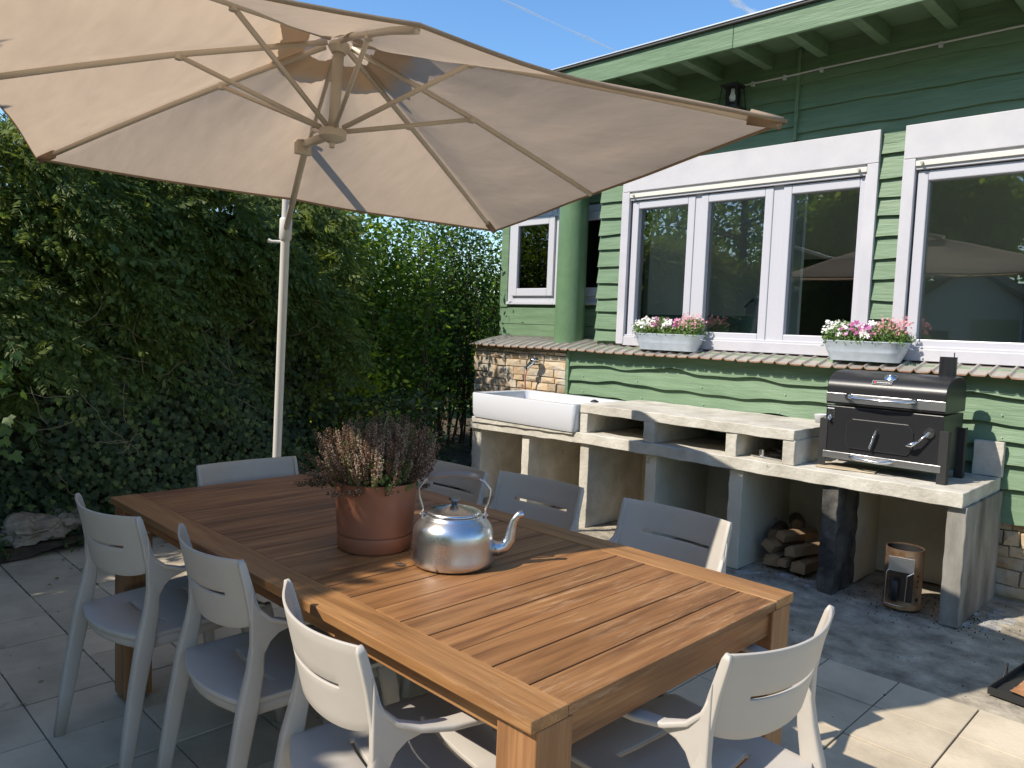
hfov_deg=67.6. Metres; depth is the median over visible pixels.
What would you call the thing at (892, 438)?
ash door
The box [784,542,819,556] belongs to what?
firewood log
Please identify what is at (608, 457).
concrete counter
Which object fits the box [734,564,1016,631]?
ash patches
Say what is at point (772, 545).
firewood log
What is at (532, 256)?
window
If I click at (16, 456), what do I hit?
young maple shoots
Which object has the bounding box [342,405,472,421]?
ground
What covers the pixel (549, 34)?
sky
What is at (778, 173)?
window
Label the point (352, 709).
armchair
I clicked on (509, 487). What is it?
armchair
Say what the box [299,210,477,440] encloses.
shrub
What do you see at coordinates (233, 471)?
armchair
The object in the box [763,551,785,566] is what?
firewood log
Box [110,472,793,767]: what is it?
garden table
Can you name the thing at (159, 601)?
armchair
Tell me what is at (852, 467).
chopping board
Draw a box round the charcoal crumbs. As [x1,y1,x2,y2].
[741,561,1019,686]
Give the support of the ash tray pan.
on the concrete ground at (979, 697)
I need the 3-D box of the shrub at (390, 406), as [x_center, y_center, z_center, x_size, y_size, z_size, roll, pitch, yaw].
[-1.095,0.490,6.556,1.674,0.872,2.011,6,6,44]
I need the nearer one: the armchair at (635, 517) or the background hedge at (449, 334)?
the armchair at (635, 517)
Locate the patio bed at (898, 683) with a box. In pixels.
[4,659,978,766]
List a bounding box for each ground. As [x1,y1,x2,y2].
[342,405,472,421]
[452,487,1023,723]
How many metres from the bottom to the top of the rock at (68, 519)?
0.187 m
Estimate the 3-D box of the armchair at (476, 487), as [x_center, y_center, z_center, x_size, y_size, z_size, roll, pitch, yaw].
[-0.438,0.774,3.235,0.559,0.832,0.594,6,6,44]
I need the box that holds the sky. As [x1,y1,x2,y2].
[0,0,797,293]
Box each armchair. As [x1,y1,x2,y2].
[53,493,284,767]
[156,523,399,767]
[196,456,298,663]
[273,578,496,767]
[379,460,487,703]
[399,470,583,729]
[571,605,834,767]
[608,497,731,754]
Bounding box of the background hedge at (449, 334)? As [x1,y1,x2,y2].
[334,267,499,414]
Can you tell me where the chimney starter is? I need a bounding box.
[882,542,924,610]
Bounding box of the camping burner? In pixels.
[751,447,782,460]
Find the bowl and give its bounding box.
[814,413,825,422]
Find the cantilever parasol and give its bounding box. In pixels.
[0,0,787,457]
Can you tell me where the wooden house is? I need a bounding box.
[469,0,1023,602]
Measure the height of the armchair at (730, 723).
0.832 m
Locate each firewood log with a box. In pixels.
[761,537,804,552]
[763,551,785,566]
[768,520,787,537]
[775,527,817,542]
[777,555,809,567]
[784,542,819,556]
[789,512,805,528]
[790,554,817,574]
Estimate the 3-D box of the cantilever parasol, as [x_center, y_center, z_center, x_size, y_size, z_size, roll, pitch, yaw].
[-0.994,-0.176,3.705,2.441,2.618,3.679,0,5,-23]
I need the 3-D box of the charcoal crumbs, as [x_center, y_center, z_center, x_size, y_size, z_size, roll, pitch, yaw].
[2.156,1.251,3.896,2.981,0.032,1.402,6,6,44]
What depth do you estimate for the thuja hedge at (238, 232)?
4.98 m
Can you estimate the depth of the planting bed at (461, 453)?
7.67 m
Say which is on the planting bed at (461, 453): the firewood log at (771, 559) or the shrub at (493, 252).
the shrub at (493, 252)
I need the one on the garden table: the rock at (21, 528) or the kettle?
the kettle
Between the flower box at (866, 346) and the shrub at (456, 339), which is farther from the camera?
the shrub at (456, 339)
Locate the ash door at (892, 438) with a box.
[846,419,912,454]
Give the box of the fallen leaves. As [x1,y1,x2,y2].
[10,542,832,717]
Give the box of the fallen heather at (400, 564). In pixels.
[394,562,405,566]
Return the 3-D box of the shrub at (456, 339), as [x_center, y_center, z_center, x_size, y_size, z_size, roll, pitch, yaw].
[-0.820,-0.640,8.764,2.103,2.810,2.506,6,6,44]
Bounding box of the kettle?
[411,470,523,573]
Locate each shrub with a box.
[284,351,422,462]
[291,387,473,470]
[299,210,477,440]
[365,218,501,445]
[425,225,501,423]
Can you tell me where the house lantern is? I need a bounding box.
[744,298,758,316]
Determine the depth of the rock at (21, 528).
4.52 m
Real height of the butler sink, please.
0.203 m
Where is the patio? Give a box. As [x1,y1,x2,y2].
[0,534,1023,767]
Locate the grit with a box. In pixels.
[693,542,1023,704]
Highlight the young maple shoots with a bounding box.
[0,351,37,463]
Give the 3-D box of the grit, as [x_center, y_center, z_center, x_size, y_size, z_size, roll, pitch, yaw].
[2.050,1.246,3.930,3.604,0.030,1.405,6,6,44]
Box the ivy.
[0,176,357,558]
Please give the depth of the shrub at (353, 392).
6.40 m
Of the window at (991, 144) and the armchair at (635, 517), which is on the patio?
the armchair at (635, 517)
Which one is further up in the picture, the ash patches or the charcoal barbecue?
the charcoal barbecue
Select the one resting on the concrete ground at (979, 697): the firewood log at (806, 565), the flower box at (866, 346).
the firewood log at (806, 565)
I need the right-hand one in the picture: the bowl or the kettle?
the bowl
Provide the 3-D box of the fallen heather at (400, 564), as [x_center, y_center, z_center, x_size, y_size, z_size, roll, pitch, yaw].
[-0.317,0.509,2.164,0.040,0.004,0.030,6,6,44]
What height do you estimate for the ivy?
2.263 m
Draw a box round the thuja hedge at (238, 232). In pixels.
[0,113,384,513]
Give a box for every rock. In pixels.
[0,511,69,547]
[46,499,100,530]
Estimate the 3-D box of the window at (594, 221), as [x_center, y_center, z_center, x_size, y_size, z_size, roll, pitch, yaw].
[0.728,-1.177,6.994,0.850,0.908,0.085,6,6,44]
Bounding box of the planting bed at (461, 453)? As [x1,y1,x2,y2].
[0,418,472,562]
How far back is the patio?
2.88 m
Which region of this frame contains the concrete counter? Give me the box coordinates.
[470,400,1005,627]
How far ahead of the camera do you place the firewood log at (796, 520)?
4.96 m
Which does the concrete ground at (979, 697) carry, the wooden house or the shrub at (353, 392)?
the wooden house
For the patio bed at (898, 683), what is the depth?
3.00 m
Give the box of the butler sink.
[473,390,620,431]
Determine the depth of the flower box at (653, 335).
5.87 m
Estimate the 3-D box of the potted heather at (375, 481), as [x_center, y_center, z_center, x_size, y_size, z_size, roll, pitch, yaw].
[-0.437,0.287,2.352,0.377,0.409,0.449,-1,5,-36]
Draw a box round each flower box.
[631,312,706,351]
[821,315,915,362]
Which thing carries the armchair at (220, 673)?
on the patio
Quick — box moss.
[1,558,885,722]
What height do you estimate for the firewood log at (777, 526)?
0.108 m
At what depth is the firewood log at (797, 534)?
4.79 m
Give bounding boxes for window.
[506,209,557,304]
[552,204,601,304]
[616,129,882,355]
[892,108,1023,365]
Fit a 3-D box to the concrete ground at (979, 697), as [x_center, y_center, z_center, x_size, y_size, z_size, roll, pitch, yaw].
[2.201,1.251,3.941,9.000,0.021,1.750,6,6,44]
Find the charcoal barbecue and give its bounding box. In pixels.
[817,353,967,484]
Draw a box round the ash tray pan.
[987,663,1023,705]
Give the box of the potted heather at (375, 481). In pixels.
[293,411,440,555]
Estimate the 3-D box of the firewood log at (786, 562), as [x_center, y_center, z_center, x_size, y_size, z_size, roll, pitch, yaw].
[1.766,1.097,4.796,0.283,0.054,0.064,-1,5,-40]
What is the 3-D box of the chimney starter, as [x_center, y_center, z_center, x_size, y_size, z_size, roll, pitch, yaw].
[2.126,1.055,4.178,0.193,0.325,0.262,6,6,44]
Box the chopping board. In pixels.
[815,461,879,473]
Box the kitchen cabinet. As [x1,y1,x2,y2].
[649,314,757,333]
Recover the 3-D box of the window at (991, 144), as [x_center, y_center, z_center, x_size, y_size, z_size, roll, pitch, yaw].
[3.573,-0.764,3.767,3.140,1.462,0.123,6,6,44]

